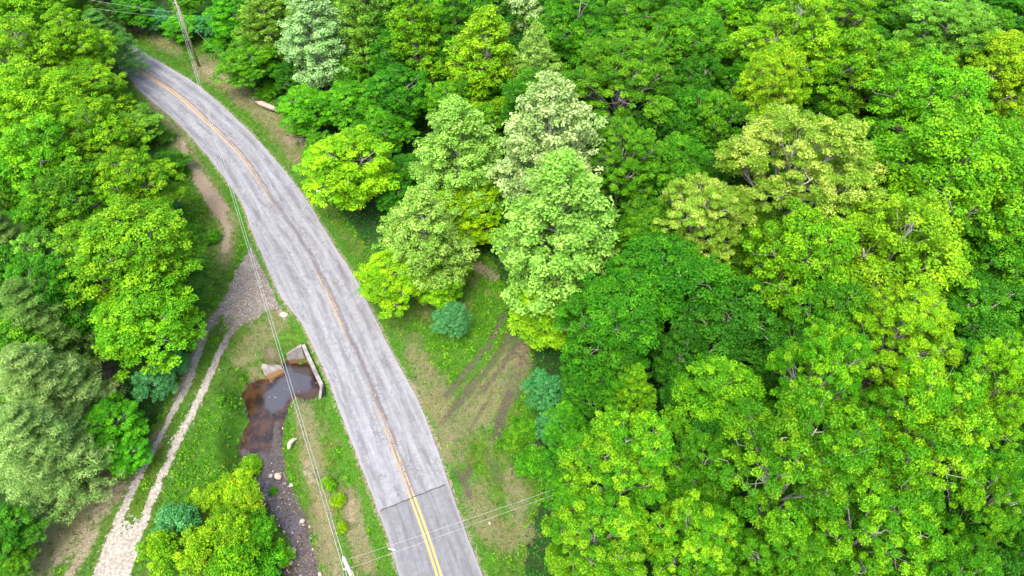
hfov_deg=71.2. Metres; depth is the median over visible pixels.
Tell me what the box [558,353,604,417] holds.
leafy tree
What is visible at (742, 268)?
leafy tree
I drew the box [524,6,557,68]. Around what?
leafy tree
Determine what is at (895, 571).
leafy tree
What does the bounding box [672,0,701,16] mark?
leafy tree
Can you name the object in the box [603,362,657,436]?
slender tree
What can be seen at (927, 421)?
spreading tree
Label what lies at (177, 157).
leafy tree
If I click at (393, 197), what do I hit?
leafy tree
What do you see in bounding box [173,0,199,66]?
utility pole
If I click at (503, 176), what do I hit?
leafy tree
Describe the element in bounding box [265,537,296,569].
bush
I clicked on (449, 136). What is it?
slender tree
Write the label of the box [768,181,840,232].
leafy tree
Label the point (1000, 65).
broadleaf tree
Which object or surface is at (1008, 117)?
leafy tree
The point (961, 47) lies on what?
leafy tree
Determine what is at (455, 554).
newer asphalt
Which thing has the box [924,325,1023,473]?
spreading tree
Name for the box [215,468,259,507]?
bush
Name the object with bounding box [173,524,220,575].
bush
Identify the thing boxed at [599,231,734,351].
broadleaf tree
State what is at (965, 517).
leafy tree
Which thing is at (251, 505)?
bush
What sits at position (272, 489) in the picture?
bush
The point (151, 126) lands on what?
leafy tree
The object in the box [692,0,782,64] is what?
broadleaf tree
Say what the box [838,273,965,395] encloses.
spreading tree
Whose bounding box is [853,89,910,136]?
leafy tree
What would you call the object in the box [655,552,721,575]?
leafy tree
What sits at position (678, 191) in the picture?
spreading tree
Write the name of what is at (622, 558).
leafy tree
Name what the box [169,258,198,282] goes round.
bush
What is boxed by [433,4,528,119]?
slender tree
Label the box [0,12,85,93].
broadleaf tree
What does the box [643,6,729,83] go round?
broadleaf tree
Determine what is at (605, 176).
leafy tree
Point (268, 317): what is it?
power line
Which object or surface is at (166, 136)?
bush
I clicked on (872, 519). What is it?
spreading tree
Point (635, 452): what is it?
spreading tree
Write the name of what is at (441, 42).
leafy tree
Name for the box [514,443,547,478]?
bush
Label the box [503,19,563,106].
slender tree
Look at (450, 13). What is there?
slender tree
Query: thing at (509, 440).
bush
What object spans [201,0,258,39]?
leafy tree
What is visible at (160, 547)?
bush
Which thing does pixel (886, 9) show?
broadleaf tree
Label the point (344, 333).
yellow line
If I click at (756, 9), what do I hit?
leafy tree
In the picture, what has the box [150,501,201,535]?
bush
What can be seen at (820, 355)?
spreading tree
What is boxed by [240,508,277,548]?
bush
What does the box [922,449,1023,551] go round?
spreading tree
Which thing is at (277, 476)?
stone
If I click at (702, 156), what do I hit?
leafy tree
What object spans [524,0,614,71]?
broadleaf tree
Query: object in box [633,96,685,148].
leafy tree
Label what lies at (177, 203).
evergreen shrub
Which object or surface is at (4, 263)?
leafy tree
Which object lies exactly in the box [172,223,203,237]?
bush
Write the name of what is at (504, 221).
leafy tree
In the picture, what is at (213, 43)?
bush
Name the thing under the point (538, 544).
forest undergrowth
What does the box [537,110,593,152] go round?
leafy tree
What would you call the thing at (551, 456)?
leafy tree
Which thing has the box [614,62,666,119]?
leafy tree
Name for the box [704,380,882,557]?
spreading tree
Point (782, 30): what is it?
broadleaf tree
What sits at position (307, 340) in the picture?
shoulder gravel
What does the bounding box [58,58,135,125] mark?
leafy tree
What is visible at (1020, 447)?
leafy tree
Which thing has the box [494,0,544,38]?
slender tree
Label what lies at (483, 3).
leafy tree
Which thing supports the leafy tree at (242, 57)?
on the ground at (214, 200)
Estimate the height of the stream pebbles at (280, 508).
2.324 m
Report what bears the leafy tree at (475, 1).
on the ground at (214, 200)
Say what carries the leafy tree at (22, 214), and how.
on the ground at (214, 200)
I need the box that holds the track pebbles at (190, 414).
[94,250,276,575]
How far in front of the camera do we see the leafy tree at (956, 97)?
78.30 m
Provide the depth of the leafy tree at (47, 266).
58.35 m
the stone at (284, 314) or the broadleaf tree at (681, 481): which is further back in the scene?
the stone at (284, 314)
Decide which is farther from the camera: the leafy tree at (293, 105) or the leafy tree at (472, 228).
the leafy tree at (293, 105)
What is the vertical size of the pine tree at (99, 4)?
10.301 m
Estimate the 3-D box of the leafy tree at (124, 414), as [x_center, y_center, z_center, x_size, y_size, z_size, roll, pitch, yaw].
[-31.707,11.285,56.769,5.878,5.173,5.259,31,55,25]
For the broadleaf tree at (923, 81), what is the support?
on the ground at (214, 200)
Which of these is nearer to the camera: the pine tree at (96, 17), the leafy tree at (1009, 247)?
the leafy tree at (1009, 247)
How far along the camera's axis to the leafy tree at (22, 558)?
49.39 m
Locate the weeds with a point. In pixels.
(286, 431)
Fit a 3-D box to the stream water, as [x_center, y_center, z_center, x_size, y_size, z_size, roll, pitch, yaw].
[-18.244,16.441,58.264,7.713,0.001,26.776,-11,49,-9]
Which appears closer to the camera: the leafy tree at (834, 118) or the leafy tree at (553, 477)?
the leafy tree at (553, 477)
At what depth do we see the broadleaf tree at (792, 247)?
55.12 m
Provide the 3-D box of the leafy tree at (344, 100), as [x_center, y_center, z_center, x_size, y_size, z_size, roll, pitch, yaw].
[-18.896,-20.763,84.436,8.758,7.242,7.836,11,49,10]
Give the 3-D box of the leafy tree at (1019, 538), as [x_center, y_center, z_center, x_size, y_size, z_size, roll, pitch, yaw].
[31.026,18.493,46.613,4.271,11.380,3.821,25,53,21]
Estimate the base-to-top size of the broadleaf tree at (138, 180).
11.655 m
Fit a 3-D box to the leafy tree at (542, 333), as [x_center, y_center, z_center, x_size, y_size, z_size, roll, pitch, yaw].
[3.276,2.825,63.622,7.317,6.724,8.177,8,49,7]
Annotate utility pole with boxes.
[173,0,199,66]
[342,556,353,575]
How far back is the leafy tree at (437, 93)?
79.92 m
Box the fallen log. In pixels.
[248,98,277,111]
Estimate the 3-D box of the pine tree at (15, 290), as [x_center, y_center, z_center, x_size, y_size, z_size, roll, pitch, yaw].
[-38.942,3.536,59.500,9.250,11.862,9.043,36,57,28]
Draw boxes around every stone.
[274,473,281,479]
[280,312,287,317]
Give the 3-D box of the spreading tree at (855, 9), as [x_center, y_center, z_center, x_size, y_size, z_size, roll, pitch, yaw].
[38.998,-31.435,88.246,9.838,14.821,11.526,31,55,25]
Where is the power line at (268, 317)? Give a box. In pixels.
[173,2,342,566]
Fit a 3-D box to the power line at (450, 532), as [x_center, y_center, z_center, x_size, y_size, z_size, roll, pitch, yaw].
[-3.576,15.353,45.321,13.573,0.325,0.018,-15,50,-13]
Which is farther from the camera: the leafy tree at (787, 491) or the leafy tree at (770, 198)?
the leafy tree at (770, 198)
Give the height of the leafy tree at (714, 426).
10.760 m
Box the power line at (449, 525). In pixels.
[347,489,553,559]
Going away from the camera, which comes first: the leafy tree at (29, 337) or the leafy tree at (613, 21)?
the leafy tree at (29, 337)
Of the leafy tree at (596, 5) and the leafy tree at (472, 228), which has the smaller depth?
the leafy tree at (472, 228)
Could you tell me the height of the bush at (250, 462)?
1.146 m
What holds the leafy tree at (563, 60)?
on the ground at (214, 200)
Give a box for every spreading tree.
[540,482,650,575]
[554,404,676,535]
[564,26,677,126]
[585,115,669,230]
[640,488,737,575]
[652,172,756,274]
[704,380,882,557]
[709,102,889,271]
[732,508,834,575]
[765,320,878,469]
[797,0,883,46]
[800,454,946,575]
[834,354,1000,517]
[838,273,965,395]
[885,533,1005,575]
[890,0,1001,73]
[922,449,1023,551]
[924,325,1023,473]
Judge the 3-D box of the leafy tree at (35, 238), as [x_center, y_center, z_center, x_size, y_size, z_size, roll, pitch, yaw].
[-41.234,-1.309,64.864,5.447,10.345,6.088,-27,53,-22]
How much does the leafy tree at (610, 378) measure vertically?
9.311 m
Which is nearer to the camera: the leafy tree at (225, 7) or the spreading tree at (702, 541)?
the spreading tree at (702, 541)
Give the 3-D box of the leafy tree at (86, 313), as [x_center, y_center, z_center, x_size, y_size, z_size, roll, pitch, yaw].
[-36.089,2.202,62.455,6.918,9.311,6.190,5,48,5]
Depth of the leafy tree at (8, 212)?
67.38 m
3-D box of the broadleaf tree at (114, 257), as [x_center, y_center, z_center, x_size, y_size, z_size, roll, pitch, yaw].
[-32.933,-1.384,63.202,12.168,13.185,12.535,-14,49,-12]
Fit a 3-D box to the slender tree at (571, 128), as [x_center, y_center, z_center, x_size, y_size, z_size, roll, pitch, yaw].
[3.312,-11.912,68.256,12.500,19.548,10.875,-34,56,-27]
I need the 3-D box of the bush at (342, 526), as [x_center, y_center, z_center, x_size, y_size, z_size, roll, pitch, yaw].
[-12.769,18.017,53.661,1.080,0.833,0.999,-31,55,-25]
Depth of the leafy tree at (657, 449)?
51.20 m
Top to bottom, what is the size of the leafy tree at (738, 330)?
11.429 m
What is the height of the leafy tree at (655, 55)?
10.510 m
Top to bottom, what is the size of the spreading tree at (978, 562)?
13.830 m
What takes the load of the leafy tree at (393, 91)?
on the ground at (214, 200)
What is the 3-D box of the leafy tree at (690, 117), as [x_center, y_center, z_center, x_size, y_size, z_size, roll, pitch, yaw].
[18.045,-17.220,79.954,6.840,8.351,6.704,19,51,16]
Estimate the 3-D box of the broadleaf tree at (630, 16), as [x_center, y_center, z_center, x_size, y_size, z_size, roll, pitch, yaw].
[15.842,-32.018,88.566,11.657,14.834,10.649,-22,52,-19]
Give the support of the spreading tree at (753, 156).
on the ground at (214, 200)
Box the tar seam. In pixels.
[380,484,444,511]
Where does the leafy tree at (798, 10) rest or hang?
on the ground at (214, 200)
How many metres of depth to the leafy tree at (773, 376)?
54.51 m
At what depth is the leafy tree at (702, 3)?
92.27 m
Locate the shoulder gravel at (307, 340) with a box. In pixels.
[126,51,478,574]
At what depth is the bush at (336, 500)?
54.68 m
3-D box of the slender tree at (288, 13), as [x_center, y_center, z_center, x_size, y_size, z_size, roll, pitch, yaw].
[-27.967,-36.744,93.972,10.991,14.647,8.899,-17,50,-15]
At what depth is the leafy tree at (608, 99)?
79.20 m
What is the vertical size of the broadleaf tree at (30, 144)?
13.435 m
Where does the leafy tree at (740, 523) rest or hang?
on the ground at (214, 200)
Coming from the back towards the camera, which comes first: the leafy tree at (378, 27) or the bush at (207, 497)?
the leafy tree at (378, 27)
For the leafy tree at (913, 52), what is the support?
on the ground at (214, 200)
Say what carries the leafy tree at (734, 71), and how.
on the ground at (214, 200)
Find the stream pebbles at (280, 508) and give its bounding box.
[252,370,318,575]
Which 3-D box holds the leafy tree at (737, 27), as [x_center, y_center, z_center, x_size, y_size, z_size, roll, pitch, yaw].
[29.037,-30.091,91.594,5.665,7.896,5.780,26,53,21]
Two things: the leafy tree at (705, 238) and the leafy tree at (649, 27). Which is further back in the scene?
the leafy tree at (649, 27)
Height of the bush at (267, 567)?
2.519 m
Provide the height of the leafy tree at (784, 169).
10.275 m
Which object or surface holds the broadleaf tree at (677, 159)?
on the ground at (214, 200)
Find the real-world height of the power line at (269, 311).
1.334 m
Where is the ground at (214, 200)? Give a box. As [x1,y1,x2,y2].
[0,0,1023,575]
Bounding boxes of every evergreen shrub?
[129,364,178,402]
[137,7,172,32]
[161,348,191,375]
[167,195,182,210]
[192,13,218,35]
[430,300,472,338]
[520,367,564,415]
[533,406,565,441]
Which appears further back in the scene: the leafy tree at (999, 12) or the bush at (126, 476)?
the leafy tree at (999, 12)
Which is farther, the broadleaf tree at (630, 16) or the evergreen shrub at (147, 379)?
the broadleaf tree at (630, 16)
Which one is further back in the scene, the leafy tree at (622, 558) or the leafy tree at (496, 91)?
the leafy tree at (496, 91)
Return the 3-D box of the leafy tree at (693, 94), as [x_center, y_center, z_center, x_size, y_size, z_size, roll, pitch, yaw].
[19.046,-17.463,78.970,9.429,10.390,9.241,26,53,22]
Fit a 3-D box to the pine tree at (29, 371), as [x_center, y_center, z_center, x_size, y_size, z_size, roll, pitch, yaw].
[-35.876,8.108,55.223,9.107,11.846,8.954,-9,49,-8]
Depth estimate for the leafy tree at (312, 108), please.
84.55 m
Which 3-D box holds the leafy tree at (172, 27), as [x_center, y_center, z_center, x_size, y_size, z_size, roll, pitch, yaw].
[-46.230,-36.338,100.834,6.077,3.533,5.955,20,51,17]
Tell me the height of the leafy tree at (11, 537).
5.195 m
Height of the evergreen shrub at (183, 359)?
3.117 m
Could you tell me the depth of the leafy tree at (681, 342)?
55.39 m
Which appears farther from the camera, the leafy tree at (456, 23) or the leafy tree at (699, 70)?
the leafy tree at (456, 23)
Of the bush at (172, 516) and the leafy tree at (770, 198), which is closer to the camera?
the bush at (172, 516)
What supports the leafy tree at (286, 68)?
on the ground at (214, 200)
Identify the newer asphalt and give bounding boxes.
[378,483,482,575]
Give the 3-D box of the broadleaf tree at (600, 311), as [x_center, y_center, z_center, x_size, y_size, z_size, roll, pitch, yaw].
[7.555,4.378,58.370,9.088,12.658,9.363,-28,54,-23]
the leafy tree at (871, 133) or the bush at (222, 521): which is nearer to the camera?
the bush at (222, 521)
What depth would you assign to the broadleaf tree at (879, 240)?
54.24 m
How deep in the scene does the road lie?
69.04 m
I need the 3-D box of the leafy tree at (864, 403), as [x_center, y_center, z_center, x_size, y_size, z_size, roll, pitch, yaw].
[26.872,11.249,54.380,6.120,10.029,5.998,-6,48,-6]
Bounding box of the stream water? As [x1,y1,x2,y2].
[240,360,319,575]
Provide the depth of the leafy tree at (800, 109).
77.34 m
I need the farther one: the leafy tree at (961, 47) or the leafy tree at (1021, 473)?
the leafy tree at (961, 47)
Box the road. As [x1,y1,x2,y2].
[103,43,448,511]
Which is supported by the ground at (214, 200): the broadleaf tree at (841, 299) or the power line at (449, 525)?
the broadleaf tree at (841, 299)
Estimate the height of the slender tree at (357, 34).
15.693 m
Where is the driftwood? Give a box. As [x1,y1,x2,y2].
[287,438,297,448]
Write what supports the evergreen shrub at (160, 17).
on the ground at (214, 200)
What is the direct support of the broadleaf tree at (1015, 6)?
on the ground at (214, 200)
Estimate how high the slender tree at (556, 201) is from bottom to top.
18.832 m
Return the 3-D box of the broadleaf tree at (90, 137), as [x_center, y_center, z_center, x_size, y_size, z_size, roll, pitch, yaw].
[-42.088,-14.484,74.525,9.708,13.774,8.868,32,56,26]
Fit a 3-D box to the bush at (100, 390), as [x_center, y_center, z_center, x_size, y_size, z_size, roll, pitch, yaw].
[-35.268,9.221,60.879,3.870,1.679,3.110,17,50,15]
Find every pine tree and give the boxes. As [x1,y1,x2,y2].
[0,211,42,277]
[0,275,113,380]
[0,340,128,458]
[0,399,128,530]
[73,0,127,45]
[80,8,149,78]
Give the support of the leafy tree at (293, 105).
on the ground at (214, 200)
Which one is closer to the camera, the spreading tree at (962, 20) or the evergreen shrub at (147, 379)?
the evergreen shrub at (147, 379)
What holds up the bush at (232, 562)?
on the ground at (214, 200)
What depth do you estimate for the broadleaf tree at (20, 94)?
72.59 m
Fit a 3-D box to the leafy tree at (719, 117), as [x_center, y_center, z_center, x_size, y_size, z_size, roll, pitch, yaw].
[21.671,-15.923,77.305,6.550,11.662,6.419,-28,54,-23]
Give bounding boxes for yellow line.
[120,58,441,575]
[132,67,437,575]
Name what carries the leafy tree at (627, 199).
on the ground at (214, 200)
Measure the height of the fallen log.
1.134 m
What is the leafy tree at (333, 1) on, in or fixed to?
on the ground at (214, 200)
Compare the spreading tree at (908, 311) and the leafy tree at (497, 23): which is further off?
the leafy tree at (497, 23)
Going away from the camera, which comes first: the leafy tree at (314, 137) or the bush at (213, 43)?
the leafy tree at (314, 137)
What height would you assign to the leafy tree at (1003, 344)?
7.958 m
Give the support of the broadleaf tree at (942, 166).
on the ground at (214, 200)
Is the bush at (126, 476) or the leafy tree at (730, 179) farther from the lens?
the leafy tree at (730, 179)
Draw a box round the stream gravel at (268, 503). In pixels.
[243,378,319,575]
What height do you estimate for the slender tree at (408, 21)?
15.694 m
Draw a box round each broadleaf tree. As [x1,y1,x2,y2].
[0,0,58,41]
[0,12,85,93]
[0,55,91,145]
[0,112,86,209]
[38,3,119,95]
[46,193,207,317]
[55,91,151,181]
[87,146,185,228]
[87,268,207,382]
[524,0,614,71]
[553,272,664,381]
[595,0,686,41]
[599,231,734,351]
[620,131,700,207]
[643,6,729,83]
[653,427,739,509]
[659,351,781,462]
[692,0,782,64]
[724,0,847,99]
[730,39,809,135]
[739,197,860,344]
[776,271,874,390]
[801,27,912,115]
[804,189,981,347]
[851,0,937,40]
[856,100,1023,271]
[860,44,994,199]
[948,29,1023,118]
[963,0,1023,46]
[968,106,1023,206]
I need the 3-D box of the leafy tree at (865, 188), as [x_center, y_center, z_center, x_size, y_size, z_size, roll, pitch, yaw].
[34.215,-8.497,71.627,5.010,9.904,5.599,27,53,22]
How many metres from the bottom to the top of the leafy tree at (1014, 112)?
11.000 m
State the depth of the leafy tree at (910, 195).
67.50 m
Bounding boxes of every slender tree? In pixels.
[230,0,292,64]
[259,0,338,46]
[274,0,363,91]
[334,0,392,76]
[371,182,479,293]
[380,0,449,92]
[407,94,505,220]
[428,0,479,65]
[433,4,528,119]
[483,69,608,231]
[489,146,621,321]
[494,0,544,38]
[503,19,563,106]
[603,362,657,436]
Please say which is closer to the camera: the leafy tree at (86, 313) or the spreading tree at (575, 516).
the spreading tree at (575, 516)
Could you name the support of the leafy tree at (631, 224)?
on the ground at (214, 200)
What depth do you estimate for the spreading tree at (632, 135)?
66.44 m
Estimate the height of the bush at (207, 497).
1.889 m
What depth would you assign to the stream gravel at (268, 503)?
56.57 m
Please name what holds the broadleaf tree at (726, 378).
on the ground at (214, 200)
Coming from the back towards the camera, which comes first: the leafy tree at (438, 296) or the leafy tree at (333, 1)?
the leafy tree at (333, 1)
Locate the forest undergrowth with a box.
[0,0,1008,575]
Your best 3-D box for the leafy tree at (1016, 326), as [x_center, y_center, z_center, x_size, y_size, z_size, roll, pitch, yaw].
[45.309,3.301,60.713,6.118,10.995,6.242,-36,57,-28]
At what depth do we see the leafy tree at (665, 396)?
54.83 m
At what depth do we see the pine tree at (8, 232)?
62.04 m
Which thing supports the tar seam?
on the road
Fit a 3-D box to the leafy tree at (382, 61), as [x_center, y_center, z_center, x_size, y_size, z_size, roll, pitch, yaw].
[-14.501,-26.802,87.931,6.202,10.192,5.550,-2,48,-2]
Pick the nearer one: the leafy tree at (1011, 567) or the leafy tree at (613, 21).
the leafy tree at (1011, 567)
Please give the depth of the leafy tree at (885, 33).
83.62 m
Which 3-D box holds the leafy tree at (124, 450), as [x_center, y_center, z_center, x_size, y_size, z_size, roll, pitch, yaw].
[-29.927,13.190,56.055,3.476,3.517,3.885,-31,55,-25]
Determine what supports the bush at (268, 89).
on the ground at (214, 200)
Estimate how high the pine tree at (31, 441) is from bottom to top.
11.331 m
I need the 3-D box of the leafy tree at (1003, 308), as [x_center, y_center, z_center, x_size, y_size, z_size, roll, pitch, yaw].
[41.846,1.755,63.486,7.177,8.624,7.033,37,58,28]
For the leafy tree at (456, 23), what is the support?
on the ground at (214, 200)
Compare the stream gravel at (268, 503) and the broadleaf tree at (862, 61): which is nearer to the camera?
the stream gravel at (268, 503)
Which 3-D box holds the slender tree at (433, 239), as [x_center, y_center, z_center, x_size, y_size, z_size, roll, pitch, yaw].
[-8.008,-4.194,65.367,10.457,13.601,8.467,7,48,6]
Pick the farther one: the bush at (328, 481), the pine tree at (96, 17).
the pine tree at (96, 17)
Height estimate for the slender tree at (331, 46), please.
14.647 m
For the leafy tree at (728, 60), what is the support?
on the ground at (214, 200)
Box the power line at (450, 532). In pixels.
[351,494,554,567]
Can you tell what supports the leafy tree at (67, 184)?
on the ground at (214, 200)
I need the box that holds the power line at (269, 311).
[174,0,342,554]
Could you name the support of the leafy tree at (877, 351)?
on the ground at (214, 200)
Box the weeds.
[32,13,543,575]
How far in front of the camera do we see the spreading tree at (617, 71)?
71.43 m
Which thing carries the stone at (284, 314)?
on the ground at (214, 200)
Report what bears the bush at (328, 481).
on the ground at (214, 200)
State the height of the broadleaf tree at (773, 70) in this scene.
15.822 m
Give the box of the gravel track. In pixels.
[93,243,280,575]
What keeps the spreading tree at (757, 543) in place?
on the ground at (214, 200)
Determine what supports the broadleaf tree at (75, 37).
on the ground at (214, 200)
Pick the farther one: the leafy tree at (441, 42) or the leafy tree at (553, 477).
the leafy tree at (441, 42)
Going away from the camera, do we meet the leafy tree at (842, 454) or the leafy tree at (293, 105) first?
the leafy tree at (842, 454)
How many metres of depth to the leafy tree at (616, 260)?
59.88 m
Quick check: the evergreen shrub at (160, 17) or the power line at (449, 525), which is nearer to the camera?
the power line at (449, 525)
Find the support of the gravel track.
on the ground at (214, 200)
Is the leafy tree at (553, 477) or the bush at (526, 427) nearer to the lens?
the leafy tree at (553, 477)
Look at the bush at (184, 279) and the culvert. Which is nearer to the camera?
the culvert
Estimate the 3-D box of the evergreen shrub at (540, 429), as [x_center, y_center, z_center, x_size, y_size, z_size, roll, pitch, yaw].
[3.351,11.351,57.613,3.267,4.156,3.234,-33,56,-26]
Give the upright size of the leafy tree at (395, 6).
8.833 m
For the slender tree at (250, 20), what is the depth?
90.97 m
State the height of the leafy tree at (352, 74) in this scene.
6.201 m
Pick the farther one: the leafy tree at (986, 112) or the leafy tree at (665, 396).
the leafy tree at (986, 112)
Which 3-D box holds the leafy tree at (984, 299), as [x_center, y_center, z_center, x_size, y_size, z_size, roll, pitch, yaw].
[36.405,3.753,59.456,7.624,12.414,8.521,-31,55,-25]
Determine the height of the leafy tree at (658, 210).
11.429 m
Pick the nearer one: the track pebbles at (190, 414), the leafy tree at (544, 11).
the track pebbles at (190, 414)
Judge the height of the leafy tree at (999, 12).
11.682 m
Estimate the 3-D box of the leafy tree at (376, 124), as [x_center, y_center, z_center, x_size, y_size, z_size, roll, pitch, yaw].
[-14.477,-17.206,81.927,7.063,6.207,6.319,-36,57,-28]
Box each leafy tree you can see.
[0,155,50,214]
[0,243,30,316]
[0,250,109,348]
[0,317,66,404]
[0,500,49,571]
[0,543,40,575]
[1,210,13,260]
[8,225,78,277]
[9,192,77,244]
[18,156,124,244]
[22,0,102,31]
[51,267,119,340]
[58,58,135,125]
[71,392,149,460]
[103,431,153,476]
[104,0,158,33]
[118,101,167,144]
[151,151,194,176]
[159,13,208,42]
[170,0,204,18]
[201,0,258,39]
[208,38,281,90]
[216,12,243,43]
[273,58,310,91]
[274,82,342,136]
[275,29,303,59]
[292,124,399,212]
[302,95,321,130]
[302,130,329,159]
[317,77,383,129]
[323,0,357,25]
[332,60,369,92]
[348,107,382,130]
[353,247,436,318]
[355,109,420,156]
[356,61,432,127]
[362,6,411,57]
[366,26,416,81]
[375,0,401,9]
[375,176,410,218]
[384,151,421,188]
[393,0,437,41]
[411,259,470,309]
[422,78,473,124]
[429,34,465,81]
[436,180,506,247]
[443,10,476,35]
[445,0,481,16]
[461,102,505,151]
[473,17,509,59]
[474,0,494,11]
[478,67,516,122]
[484,0,527,37]
[488,190,510,237]
[492,158,520,193]
[498,65,559,137]
[502,33,537,65]
[506,283,587,351]
[519,0,550,16]
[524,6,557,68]
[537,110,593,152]
[538,454,595,510]
[541,35,581,79]
[542,399,590,443]
[542,427,592,481]
[557,70,584,102]
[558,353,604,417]
[575,61,621,122]
[577,0,605,33]
[582,134,637,222]
[584,344,652,410]
[584,532,645,575]
[586,16,620,52]
[592,248,668,306]
[599,202,657,264]
[599,419,681,508]
[611,194,694,250]
[612,178,663,221]
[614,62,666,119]
[614,325,651,358]
[625,0,674,49]
[631,39,671,94]
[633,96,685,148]
[634,489,746,575]
[646,74,729,143]
[651,315,712,391]
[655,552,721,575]
[658,360,712,437]
[664,274,785,388]
[666,46,724,94]
[668,137,720,194]
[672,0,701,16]
[674,100,697,143]
[677,391,778,492]
[683,0,708,10]
[689,89,751,155]
[695,153,757,220]
[698,192,764,267]
[713,56,765,125]
[714,33,763,80]
[719,199,784,292]
[726,24,750,38]
[742,0,789,18]
[743,161,785,207]
[748,95,803,141]
[749,319,837,412]
[756,549,819,575]
[767,5,799,34]
[767,476,856,571]
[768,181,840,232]
[771,130,842,187]
[787,421,882,505]
[795,64,854,119]
[822,100,867,158]
[829,124,888,178]
[834,543,902,575]
[838,161,885,217]
[838,382,907,434]
[853,23,896,91]
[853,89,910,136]
[858,46,926,103]
[859,319,926,388]
[864,13,900,33]
[908,189,958,239]
[918,90,969,113]
[918,480,1023,564]
[921,29,981,70]
[925,337,1001,420]
[930,269,1023,366]
[941,535,1023,575]
[943,108,988,139]
[945,193,1023,292]
[947,254,1023,329]
[948,449,1023,525]
[961,1,1016,70]
[964,324,1022,404]
[969,73,1021,118]
[979,109,1023,141]
[986,526,1023,562]
[994,402,1023,457]
[1008,298,1023,334]
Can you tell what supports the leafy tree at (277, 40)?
on the ground at (214, 200)
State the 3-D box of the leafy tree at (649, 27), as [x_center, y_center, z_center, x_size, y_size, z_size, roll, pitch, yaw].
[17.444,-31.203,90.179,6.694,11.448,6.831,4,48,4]
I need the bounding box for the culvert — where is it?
[262,344,325,399]
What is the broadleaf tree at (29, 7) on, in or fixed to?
on the ground at (214, 200)
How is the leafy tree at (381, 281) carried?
on the ground at (214, 200)
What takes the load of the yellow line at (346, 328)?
on the road
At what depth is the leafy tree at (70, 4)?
91.85 m
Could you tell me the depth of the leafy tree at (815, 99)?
78.39 m
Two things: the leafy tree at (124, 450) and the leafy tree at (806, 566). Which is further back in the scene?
the leafy tree at (124, 450)
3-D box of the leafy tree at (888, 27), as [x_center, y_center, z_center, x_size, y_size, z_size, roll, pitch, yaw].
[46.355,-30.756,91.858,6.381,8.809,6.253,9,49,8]
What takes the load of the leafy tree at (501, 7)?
on the ground at (214, 200)
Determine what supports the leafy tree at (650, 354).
on the ground at (214, 200)
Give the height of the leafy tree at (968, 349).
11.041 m
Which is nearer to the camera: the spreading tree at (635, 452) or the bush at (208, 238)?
the spreading tree at (635, 452)
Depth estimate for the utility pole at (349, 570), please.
43.59 m
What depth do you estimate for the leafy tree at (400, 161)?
76.52 m
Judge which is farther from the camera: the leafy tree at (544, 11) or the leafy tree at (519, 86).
the leafy tree at (544, 11)
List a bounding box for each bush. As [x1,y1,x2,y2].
[76,378,116,404]
[113,462,133,482]
[134,527,187,575]
[147,126,177,144]
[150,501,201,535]
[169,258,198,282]
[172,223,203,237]
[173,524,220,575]
[184,482,222,514]
[201,36,228,51]
[202,230,222,245]
[204,503,253,551]
[204,540,260,575]
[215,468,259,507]
[225,486,266,523]
[238,453,263,476]
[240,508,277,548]
[248,542,290,575]
[252,80,281,101]
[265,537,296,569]
[268,487,278,496]
[319,476,337,491]
[329,493,347,507]
[336,520,348,534]
[495,428,525,453]
[508,414,541,443]
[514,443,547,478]
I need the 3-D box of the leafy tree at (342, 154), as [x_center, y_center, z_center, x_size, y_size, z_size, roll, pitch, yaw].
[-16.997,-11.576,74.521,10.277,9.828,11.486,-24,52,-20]
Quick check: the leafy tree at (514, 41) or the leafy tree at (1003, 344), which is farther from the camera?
the leafy tree at (514, 41)
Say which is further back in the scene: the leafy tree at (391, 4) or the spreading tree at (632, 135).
the leafy tree at (391, 4)
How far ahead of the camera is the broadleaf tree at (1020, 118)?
63.81 m
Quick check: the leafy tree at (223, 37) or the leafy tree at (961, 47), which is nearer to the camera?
the leafy tree at (961, 47)
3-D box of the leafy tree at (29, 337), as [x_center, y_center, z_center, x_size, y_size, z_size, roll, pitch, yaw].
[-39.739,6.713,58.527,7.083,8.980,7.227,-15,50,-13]
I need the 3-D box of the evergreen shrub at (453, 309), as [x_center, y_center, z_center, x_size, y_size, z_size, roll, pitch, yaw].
[-5.570,2.975,65.388,4.035,3.741,4.077,13,49,11]
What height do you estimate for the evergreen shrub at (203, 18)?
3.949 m
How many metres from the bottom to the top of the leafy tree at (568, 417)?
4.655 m
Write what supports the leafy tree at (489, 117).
on the ground at (214, 200)
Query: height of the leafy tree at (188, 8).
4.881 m
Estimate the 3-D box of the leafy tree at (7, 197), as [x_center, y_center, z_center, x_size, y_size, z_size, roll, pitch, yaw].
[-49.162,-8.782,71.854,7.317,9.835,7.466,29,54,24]
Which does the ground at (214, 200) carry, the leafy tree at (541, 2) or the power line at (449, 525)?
the leafy tree at (541, 2)
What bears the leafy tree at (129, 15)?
on the ground at (214, 200)
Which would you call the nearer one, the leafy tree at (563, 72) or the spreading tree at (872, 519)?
the spreading tree at (872, 519)
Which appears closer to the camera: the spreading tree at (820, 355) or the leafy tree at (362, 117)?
the spreading tree at (820, 355)
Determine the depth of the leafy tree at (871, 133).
71.16 m
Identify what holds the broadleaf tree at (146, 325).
on the ground at (214, 200)

